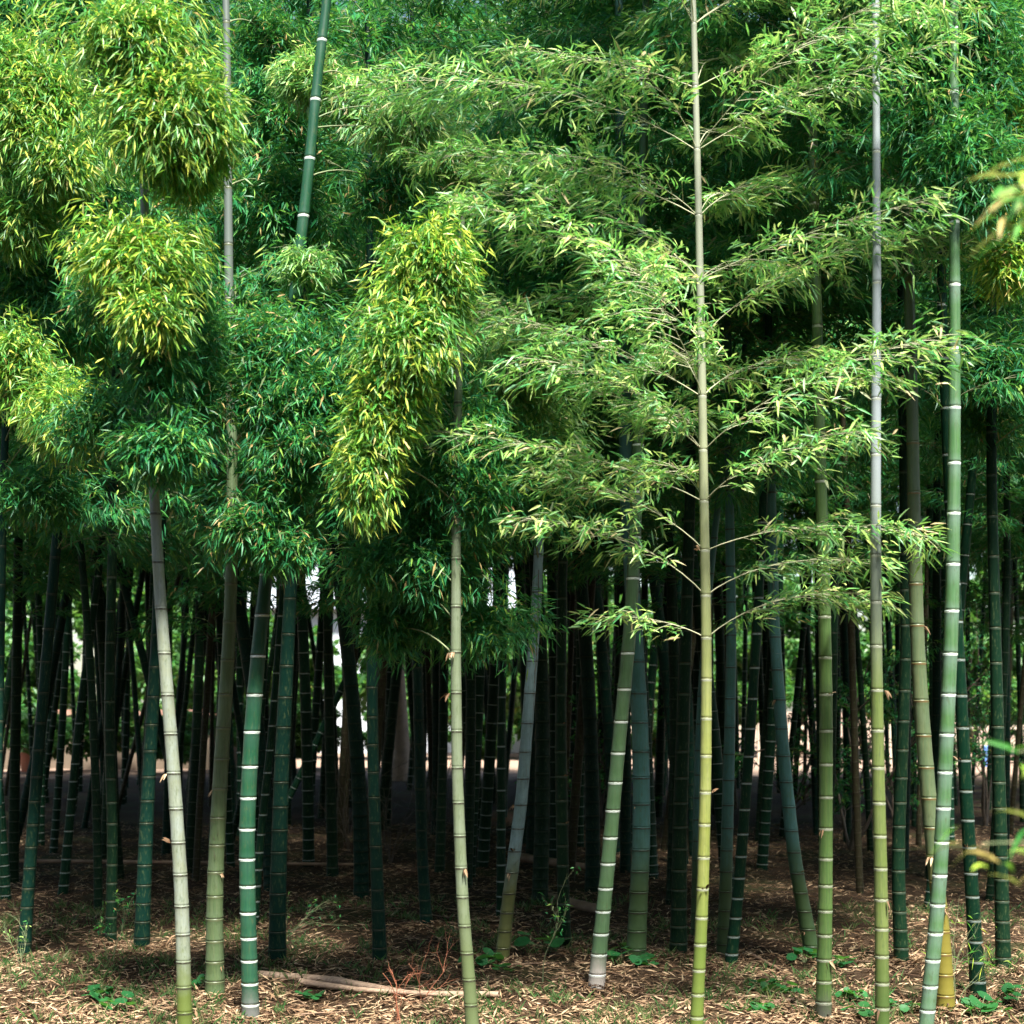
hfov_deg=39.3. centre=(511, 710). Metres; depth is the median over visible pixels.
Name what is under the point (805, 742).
bamboo
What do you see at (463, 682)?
bamboo
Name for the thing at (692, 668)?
bamboo
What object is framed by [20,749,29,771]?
planter
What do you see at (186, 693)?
bamboo
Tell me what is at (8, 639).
broadleaf tree
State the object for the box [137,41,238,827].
bamboo
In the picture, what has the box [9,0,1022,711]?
sky
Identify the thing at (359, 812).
bamboo
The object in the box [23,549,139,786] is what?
bamboo
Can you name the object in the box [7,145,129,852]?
bamboo
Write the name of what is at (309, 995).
ground weed
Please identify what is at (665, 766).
bamboo
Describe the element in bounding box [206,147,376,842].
bamboo
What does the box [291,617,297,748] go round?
bamboo
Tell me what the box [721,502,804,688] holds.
bamboo
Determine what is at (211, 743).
bamboo
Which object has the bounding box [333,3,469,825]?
bamboo
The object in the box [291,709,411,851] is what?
shrub
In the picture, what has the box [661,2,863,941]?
bamboo
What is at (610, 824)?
bamboo
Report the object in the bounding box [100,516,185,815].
bamboo
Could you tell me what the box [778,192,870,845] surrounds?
bamboo
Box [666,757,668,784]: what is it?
bamboo
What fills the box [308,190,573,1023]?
bamboo
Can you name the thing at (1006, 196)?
bamboo
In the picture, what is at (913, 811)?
bamboo
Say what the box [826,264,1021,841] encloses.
bamboo
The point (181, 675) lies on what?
bamboo
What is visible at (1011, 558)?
bamboo
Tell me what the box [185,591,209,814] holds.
bamboo
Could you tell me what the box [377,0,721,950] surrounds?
bamboo
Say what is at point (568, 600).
bamboo
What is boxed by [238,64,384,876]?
bamboo
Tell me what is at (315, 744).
bamboo
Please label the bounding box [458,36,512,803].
bamboo
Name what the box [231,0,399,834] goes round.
bamboo
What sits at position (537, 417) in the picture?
bamboo
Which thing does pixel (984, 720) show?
shrub
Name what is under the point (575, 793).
bamboo
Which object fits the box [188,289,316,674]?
bamboo
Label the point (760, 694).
bamboo
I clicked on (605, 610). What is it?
bamboo
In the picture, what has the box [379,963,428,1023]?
dry shrub
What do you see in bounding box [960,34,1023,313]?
bamboo
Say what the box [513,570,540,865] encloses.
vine
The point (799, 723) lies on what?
bamboo
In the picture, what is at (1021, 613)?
broadleaf tree
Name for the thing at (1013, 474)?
bamboo
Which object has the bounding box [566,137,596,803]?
bamboo
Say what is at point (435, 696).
bamboo
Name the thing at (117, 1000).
ground weed
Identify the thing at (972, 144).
bamboo
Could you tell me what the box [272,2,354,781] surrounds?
bamboo
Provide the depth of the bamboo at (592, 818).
12.52 m
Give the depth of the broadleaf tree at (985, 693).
44.64 m
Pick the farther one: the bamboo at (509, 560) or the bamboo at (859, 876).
the bamboo at (509, 560)
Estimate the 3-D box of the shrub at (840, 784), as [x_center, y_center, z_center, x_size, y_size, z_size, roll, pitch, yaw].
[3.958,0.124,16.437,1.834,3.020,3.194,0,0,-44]
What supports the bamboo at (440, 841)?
on the ground at (130, 810)
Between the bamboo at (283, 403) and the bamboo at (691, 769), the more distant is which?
the bamboo at (691, 769)
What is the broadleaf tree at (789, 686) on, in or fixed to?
on the ground at (130, 810)
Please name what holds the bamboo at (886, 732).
on the ground at (130, 810)
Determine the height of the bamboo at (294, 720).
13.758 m
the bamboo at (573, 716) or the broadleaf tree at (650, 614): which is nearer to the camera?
the bamboo at (573, 716)
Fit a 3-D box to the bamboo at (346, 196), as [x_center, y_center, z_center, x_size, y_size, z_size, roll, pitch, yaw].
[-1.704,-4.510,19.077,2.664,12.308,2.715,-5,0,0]
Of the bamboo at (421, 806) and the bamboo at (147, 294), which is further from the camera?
the bamboo at (421, 806)
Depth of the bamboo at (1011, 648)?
30.85 m
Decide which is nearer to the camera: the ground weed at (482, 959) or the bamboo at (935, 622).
the ground weed at (482, 959)
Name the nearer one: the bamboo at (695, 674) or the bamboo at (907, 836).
the bamboo at (907, 836)
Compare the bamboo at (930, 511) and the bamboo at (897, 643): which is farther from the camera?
the bamboo at (897, 643)
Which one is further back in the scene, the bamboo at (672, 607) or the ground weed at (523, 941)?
the bamboo at (672, 607)
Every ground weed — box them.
[79,984,113,1001]
[96,991,135,1010]
[191,974,204,986]
[295,990,325,999]
[458,947,503,966]
[492,963,519,972]
[514,931,570,953]
[607,942,654,964]
[634,955,658,966]
[746,1002,778,1012]
[749,978,796,991]
[778,985,801,994]
[786,946,816,962]
[832,955,856,966]
[835,987,867,1000]
[840,1001,874,1016]
[889,998,919,1011]
[961,991,1012,1015]
[999,982,1023,1000]
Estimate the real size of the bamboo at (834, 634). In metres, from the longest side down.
9.083 x 2.963 x 2.779 m
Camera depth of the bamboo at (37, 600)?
17.05 m
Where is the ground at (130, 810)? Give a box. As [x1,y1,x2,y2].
[0,712,1023,1023]
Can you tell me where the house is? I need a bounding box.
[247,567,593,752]
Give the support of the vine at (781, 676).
attached to the bamboo at (796, 864)
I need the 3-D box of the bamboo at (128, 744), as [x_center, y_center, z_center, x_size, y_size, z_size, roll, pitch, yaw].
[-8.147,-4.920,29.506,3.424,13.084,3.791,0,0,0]
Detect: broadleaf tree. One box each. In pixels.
[4,629,82,709]
[5,532,80,633]
[72,568,193,703]
[125,606,273,709]
[244,624,341,703]
[322,635,450,721]
[392,669,409,780]
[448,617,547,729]
[489,639,597,741]
[514,571,613,663]
[594,621,715,757]
[609,575,652,627]
[713,560,795,665]
[713,631,794,732]
[748,575,862,754]
[803,629,928,724]
[855,556,979,646]
[891,524,1023,753]
[955,631,1023,736]
[1013,560,1023,637]
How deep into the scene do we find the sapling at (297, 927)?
9.50 m
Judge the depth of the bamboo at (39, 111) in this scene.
7.86 m
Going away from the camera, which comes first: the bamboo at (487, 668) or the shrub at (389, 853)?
the shrub at (389, 853)
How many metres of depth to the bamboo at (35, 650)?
24.23 m
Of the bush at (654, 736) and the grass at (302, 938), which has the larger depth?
the bush at (654, 736)
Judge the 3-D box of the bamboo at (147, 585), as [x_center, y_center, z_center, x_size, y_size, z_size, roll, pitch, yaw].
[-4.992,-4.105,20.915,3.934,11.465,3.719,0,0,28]
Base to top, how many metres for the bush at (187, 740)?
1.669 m
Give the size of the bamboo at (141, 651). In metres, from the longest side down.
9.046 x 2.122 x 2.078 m
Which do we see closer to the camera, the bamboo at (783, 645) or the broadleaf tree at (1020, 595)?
the bamboo at (783, 645)
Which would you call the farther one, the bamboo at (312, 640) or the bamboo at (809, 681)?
the bamboo at (312, 640)
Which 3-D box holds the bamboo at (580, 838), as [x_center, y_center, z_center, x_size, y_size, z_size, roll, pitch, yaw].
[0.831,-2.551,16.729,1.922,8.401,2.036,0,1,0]
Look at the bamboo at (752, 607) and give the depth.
25.31 m
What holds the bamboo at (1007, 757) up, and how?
on the ground at (130, 810)
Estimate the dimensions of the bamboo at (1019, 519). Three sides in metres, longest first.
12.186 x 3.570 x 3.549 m
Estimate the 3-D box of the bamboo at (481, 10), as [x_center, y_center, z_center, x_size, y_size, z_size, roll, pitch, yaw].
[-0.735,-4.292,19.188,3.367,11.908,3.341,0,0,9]
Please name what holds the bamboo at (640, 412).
on the ground at (130, 810)
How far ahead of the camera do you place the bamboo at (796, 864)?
9.34 m
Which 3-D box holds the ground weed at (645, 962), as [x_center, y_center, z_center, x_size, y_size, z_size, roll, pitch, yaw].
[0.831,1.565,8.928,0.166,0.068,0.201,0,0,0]
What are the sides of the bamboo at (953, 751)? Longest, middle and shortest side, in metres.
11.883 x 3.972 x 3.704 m
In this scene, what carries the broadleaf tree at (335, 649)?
on the ground at (130, 810)
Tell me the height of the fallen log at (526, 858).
0.102 m
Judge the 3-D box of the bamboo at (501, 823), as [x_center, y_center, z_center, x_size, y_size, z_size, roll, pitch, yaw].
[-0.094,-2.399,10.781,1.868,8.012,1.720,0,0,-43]
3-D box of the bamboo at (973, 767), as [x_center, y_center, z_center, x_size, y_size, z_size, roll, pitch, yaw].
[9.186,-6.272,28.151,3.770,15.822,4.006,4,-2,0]
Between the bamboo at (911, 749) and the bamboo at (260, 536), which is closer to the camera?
the bamboo at (260, 536)
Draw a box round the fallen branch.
[758,998,794,1003]
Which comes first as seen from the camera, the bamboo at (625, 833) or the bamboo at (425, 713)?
the bamboo at (625, 833)
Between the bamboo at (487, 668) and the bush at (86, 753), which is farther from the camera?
the bush at (86, 753)
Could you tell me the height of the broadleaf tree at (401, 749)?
8.124 m
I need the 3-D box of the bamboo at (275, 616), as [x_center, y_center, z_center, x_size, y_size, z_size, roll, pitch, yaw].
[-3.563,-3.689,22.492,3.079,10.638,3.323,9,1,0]
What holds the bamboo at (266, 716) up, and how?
on the ground at (130, 810)
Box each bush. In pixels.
[3,706,71,760]
[65,696,142,761]
[130,710,209,764]
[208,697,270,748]
[295,703,341,758]
[361,708,410,750]
[448,714,516,760]
[631,713,656,769]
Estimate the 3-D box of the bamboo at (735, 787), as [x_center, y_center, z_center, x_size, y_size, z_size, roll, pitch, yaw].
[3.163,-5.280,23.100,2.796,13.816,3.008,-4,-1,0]
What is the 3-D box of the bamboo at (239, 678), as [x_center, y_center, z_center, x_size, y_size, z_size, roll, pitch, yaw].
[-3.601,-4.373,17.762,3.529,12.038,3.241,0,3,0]
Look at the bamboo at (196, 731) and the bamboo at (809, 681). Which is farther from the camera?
the bamboo at (809, 681)
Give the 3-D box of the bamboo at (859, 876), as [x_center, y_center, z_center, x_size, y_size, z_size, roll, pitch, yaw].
[2.905,-2.026,12.623,2.206,7.324,2.240,0,0,-11]
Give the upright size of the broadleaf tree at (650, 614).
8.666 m
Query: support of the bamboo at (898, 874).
on the ground at (130, 810)
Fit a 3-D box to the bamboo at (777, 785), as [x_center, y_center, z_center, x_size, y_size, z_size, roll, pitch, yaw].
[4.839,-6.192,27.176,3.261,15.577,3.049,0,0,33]
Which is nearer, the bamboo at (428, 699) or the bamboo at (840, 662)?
the bamboo at (428, 699)
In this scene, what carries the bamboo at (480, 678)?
on the ground at (130, 810)
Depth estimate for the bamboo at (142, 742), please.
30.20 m
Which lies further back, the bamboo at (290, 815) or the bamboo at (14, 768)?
the bamboo at (290, 815)
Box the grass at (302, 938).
[0,889,1023,1023]
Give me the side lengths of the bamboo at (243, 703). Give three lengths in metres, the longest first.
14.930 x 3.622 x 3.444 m
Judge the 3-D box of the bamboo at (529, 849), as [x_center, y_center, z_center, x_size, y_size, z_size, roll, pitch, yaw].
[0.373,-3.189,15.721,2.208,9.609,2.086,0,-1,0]
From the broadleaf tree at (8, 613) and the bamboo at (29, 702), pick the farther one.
the broadleaf tree at (8, 613)
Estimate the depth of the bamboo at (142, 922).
9.59 m
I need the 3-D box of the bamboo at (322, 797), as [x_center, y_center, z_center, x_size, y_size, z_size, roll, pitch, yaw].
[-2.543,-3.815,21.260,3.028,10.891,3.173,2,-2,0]
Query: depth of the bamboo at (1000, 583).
30.30 m
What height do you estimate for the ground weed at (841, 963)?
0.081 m
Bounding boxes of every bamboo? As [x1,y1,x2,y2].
[0,0,182,858]
[0,0,352,950]
[0,1,242,945]
[0,44,248,894]
[0,129,225,910]
[0,146,126,602]
[0,178,147,882]
[0,225,107,899]
[1,0,248,955]
[2,552,106,777]
[3,102,99,735]
[4,537,105,795]
[6,459,90,845]
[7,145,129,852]
[7,526,48,802]
[7,555,88,748]
[8,228,188,879]
[10,145,119,812]
[11,224,125,844]
[13,548,32,754]
[21,0,260,1023]
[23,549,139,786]
[41,63,134,859]
[45,0,137,801]
[54,554,87,690]
[70,608,75,744]
[75,632,94,811]
[77,526,105,791]
[81,31,244,827]
[82,88,243,757]
[84,234,210,654]
[85,518,168,640]
[93,51,319,866]
[94,99,143,798]
[94,475,185,834]
[95,457,253,854]
[97,0,424,924]
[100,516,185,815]
[103,558,131,804]
[105,239,345,881]
[115,525,126,741]
[116,0,425,962]
[119,548,185,810]
[121,627,126,802]
[123,169,324,890]
[127,679,129,787]
[134,567,235,777]
[135,0,368,998]
[136,570,168,784]
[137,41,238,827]
[165,0,589,964]
[170,0,514,1019]
[170,576,172,664]
[173,238,274,840]
[175,573,191,736]
[178,1,255,769]
[178,191,259,874]
[179,573,185,789]
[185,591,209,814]
[186,8,266,790]
[187,118,404,897]
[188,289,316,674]
[193,1,338,835]
[195,542,247,806]
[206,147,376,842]
[206,643,214,767]
[207,119,356,848]
[209,35,262,818]
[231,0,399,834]
[231,7,318,826]
[235,591,247,794]
[238,1,347,866]
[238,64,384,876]
[241,66,272,795]
[245,551,254,640]
[247,0,562,927]
[263,1,338,802]
[268,484,321,697]
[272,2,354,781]
[288,546,493,806]
[291,50,329,778]
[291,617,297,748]
[292,566,315,782]
[293,0,428,827]
[304,0,398,806]
[307,597,323,720]
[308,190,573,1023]
[308,516,351,818]
[310,147,510,886]
[312,17,374,794]
[318,0,543,830]
[318,0,1023,1023]
[318,157,365,841]
[319,40,400,847]
[329,4,414,785]
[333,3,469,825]
[338,0,530,872]
[342,0,513,147]
[342,19,445,779]
[373,0,477,834]
[376,110,644,878]
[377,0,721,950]
[378,2,432,712]
[383,52,441,820]
[396,0,472,836]
[402,255,620,962]
[406,737,413,789]
[407,0,611,921]
[423,1,489,773]
[451,2,525,593]
[457,0,810,962]
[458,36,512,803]
[460,0,827,991]
[461,371,490,850]
[462,560,511,772]
[464,154,581,887]
[465,0,603,867]
[468,14,506,816]
[469,104,618,904]
[471,11,687,893]
[471,42,525,701]
[471,90,568,843]
[479,2,531,804]
[484,3,558,854]
[486,653,489,683]
[487,65,675,857]
[494,1,706,872]
[505,0,920,957]
[506,558,546,784]
[520,138,614,847]
[527,132,682,852]
[527,154,682,882]
[532,85,864,904]
[543,565,613,653]
[544,541,615,666]
[547,125,752,878]
[548,567,613,676]
[554,0,883,958]
[556,120,885,890]
[557,123,747,865]
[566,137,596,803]
[568,539,640,807]
[584,0,962,958]
[585,147,606,812]
[590,34,659,719]
[601,0,800,642]
[601,517,654,661]
[605,75,756,856]
[606,0,920,966]
[606,0,968,1016]
[608,568,611,682]
[611,517,667,817]
[611,628,613,707]
[631,122,699,846]
[635,0,751,736]
[637,0,687,663]
[640,535,655,737]
[653,71,797,835]
[656,161,827,850]
[656,536,667,795]
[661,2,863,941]
[662,68,794,808]
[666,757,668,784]
[679,2,713,794]
[680,532,692,698]
[697,389,869,841]
[708,0,1023,998]
[708,5,857,834]
[711,522,722,814]
[716,0,992,964]
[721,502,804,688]
[731,121,997,893]
[735,7,919,836]
[735,14,804,792]
[735,659,740,788]
[738,8,948,823]
[739,119,867,870]
[740,11,794,698]
[740,558,747,779]
[746,117,929,850]
[747,114,944,842]
[747,510,861,804]
[748,7,795,685]
[749,521,763,744]
[751,0,1023,1013]
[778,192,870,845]
[784,306,891,812]
[788,505,899,762]
[793,396,894,799]
[795,0,1023,970]
[797,42,1022,868]
[800,303,926,797]
[809,182,986,846]
[811,496,839,811]
[826,191,1023,878]
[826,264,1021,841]
[839,1,891,638]
[851,501,890,785]
[852,20,925,729]
[853,9,911,797]
[857,2,1023,908]
[858,487,925,817]
[866,181,1023,726]
[870,0,894,1023]
[882,475,983,826]
[885,188,1021,861]
[885,486,984,805]
[887,470,916,826]
[889,107,942,684]
[917,282,1023,647]
[918,0,960,1023]
[921,31,1023,587]
[921,261,1023,900]
[921,496,1019,809]
[922,518,1022,792]
[926,158,1023,886]
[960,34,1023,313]
[965,561,970,736]
[971,29,1023,821]
[972,561,1001,622]
[976,487,1022,635]
[982,499,1022,585]
[997,437,1023,496]
[1010,458,1023,833]
[1010,570,1013,741]
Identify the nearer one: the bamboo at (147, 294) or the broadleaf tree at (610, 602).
the bamboo at (147, 294)
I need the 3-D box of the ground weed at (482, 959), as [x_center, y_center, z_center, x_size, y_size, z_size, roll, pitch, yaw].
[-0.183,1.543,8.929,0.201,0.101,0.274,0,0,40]
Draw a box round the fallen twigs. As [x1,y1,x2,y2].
[0,874,1023,1023]
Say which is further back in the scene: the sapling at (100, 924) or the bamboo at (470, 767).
the bamboo at (470, 767)
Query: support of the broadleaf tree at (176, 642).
on the ground at (130, 810)
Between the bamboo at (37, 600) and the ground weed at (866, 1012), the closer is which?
the ground weed at (866, 1012)
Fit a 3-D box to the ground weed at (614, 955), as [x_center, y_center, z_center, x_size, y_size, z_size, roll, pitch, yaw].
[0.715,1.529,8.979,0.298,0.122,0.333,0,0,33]
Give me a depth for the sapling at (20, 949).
8.96 m
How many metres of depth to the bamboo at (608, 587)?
29.50 m
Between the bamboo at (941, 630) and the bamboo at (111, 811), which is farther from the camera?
the bamboo at (941, 630)
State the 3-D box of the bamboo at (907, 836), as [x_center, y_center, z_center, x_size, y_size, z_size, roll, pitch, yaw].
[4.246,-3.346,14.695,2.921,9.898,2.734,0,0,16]
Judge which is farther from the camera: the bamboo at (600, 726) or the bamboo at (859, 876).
the bamboo at (600, 726)
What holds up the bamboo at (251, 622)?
on the ground at (130, 810)
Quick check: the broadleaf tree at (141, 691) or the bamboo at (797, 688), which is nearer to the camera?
the bamboo at (797, 688)
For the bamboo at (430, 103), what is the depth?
18.28 m
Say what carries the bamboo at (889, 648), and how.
on the ground at (130, 810)
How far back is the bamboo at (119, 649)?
18.79 m
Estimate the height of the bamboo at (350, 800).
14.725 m
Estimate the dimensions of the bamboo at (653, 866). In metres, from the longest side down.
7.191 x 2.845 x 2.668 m
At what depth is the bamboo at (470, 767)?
12.99 m
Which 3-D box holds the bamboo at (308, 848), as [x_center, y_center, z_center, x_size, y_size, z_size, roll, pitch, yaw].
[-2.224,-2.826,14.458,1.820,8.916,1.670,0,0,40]
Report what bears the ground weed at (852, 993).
on the ground at (130, 810)
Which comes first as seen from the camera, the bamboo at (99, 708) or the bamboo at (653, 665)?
the bamboo at (653, 665)
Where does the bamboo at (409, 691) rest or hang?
on the ground at (130, 810)
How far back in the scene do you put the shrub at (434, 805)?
15.90 m
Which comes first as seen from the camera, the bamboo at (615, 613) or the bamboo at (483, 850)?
the bamboo at (483, 850)
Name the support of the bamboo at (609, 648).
on the ground at (130, 810)
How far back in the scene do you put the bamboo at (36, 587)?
12.34 m
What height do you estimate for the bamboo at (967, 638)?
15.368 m
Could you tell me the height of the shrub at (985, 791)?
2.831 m
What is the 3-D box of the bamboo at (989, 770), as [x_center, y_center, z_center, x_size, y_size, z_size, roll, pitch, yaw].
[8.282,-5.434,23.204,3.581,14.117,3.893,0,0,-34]
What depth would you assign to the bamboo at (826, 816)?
7.41 m
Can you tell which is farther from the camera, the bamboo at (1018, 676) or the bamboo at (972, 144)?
the bamboo at (1018, 676)
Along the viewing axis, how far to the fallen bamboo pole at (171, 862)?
14.61 m
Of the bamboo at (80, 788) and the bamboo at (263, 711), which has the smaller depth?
the bamboo at (263, 711)
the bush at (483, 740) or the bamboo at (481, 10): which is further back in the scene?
the bush at (483, 740)
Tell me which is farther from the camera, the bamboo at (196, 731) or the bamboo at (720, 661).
the bamboo at (720, 661)
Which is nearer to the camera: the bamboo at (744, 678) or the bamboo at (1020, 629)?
the bamboo at (1020, 629)
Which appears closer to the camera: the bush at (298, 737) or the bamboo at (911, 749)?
the bamboo at (911, 749)
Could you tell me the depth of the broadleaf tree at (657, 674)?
47.16 m
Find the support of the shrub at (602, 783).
on the ground at (130, 810)
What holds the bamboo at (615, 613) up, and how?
on the ground at (130, 810)
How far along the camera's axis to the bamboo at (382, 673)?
12.82 m
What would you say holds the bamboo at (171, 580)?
on the ground at (130, 810)
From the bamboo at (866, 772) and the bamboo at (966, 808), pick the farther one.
the bamboo at (866, 772)
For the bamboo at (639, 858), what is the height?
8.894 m
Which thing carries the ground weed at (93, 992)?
on the ground at (130, 810)
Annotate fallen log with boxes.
[520,853,584,869]
[548,893,596,913]
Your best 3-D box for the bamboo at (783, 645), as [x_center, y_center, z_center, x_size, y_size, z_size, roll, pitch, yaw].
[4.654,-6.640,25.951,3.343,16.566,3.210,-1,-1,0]
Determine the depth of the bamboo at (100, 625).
13.61 m
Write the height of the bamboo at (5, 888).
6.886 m
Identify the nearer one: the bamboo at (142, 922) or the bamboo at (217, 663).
the bamboo at (142, 922)
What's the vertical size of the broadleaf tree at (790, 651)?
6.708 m
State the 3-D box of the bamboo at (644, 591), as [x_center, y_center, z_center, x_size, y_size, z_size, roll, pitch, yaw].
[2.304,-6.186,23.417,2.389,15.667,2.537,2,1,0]
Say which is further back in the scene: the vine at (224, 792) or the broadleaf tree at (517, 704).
the broadleaf tree at (517, 704)
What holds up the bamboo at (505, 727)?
on the ground at (130, 810)
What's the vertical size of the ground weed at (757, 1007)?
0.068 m
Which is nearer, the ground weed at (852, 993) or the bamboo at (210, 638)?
the ground weed at (852, 993)
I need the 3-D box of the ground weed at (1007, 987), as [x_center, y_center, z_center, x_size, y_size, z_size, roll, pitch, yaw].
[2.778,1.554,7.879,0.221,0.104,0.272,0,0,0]
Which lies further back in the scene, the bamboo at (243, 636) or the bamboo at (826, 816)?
the bamboo at (243, 636)
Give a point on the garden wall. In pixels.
(87, 764)
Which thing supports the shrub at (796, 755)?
on the ground at (130, 810)
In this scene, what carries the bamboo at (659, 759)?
on the ground at (130, 810)
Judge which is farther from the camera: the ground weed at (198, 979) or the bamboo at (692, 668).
the bamboo at (692, 668)
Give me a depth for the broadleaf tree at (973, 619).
49.52 m
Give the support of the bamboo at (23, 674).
on the ground at (130, 810)
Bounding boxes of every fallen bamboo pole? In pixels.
[19,859,353,865]
[258,970,499,997]
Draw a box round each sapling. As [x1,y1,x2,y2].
[0,910,27,964]
[89,887,140,960]
[259,892,370,955]
[538,866,580,983]
[923,897,1013,1002]
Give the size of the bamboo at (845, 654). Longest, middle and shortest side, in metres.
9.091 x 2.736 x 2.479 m
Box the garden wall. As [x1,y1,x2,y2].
[4,710,236,769]
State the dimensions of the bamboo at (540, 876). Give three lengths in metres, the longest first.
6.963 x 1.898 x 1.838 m
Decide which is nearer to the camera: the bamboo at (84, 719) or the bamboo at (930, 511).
the bamboo at (930, 511)
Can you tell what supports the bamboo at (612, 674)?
on the ground at (130, 810)
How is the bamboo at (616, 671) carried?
on the ground at (130, 810)
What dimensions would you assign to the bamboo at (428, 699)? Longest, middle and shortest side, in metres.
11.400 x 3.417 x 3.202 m
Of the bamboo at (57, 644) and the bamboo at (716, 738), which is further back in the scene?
the bamboo at (57, 644)
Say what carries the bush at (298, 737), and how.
on the ground at (130, 810)
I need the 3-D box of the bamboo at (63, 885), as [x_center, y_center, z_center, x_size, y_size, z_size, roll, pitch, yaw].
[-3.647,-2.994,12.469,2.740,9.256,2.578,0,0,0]
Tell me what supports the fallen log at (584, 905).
on the ground at (130, 810)
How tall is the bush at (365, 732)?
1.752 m
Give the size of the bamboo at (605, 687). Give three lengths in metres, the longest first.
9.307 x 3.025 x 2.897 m
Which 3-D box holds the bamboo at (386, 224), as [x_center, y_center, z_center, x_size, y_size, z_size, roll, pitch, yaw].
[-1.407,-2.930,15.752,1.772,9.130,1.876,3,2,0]
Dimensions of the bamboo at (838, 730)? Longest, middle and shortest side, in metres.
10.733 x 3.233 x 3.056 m
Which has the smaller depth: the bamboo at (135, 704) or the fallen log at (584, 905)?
the fallen log at (584, 905)
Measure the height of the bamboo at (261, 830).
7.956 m
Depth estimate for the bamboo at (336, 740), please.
19.49 m
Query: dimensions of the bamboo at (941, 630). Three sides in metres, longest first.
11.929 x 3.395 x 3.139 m
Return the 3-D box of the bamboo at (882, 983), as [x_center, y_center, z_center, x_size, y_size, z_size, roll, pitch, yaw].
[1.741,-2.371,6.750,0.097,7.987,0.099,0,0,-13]
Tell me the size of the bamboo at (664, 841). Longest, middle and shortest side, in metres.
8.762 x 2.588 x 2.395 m
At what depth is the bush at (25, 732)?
36.10 m
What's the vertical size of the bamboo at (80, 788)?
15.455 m
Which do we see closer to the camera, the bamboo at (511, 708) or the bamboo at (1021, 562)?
the bamboo at (1021, 562)
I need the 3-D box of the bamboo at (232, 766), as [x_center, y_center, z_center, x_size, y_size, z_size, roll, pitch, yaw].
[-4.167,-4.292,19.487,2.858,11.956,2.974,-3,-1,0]
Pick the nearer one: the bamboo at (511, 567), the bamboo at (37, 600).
the bamboo at (37, 600)
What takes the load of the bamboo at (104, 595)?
on the ground at (130, 810)
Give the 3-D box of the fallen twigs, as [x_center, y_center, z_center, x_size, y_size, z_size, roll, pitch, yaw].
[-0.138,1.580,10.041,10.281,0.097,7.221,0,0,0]
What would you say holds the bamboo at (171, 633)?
on the ground at (130, 810)
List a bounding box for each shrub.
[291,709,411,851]
[337,761,451,863]
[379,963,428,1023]
[380,733,494,850]
[411,928,457,999]
[515,652,664,825]
[647,615,898,813]
[722,590,989,850]
[792,587,1023,819]
[927,648,1023,826]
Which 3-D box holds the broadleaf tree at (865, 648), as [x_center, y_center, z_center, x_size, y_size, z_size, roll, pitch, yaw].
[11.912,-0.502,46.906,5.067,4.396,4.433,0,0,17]
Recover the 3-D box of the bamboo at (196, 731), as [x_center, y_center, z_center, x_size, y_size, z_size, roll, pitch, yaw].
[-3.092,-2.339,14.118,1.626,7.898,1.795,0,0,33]
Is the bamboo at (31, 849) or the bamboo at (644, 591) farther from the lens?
the bamboo at (644, 591)
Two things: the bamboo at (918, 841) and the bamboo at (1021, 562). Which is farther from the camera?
the bamboo at (1021, 562)
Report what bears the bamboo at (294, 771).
on the ground at (130, 810)
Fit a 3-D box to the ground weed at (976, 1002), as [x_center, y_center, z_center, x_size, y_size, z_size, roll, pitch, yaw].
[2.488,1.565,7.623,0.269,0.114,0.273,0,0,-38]
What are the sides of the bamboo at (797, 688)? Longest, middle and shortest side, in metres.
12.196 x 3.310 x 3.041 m
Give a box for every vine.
[210,715,231,874]
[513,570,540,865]
[772,566,813,893]
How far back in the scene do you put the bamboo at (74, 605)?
28.72 m
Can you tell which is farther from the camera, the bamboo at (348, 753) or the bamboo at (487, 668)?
the bamboo at (487, 668)
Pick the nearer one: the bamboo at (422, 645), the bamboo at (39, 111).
the bamboo at (39, 111)
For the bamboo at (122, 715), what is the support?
on the ground at (130, 810)
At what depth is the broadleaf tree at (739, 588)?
57.91 m
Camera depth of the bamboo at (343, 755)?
16.94 m
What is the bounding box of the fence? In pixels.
[631,723,1023,764]
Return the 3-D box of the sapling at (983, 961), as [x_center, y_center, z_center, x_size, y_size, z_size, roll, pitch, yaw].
[2.511,1.350,7.935,0.500,0.625,0.328,0,0,24]
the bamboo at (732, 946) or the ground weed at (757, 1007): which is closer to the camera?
the ground weed at (757, 1007)
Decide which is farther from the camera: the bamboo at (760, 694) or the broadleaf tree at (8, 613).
the broadleaf tree at (8, 613)
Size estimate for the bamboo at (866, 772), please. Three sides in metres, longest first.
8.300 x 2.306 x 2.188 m
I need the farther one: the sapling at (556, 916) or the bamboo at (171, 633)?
the bamboo at (171, 633)
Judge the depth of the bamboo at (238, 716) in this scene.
16.08 m
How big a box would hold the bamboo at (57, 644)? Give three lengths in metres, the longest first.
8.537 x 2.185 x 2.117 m
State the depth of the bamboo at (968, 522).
11.43 m

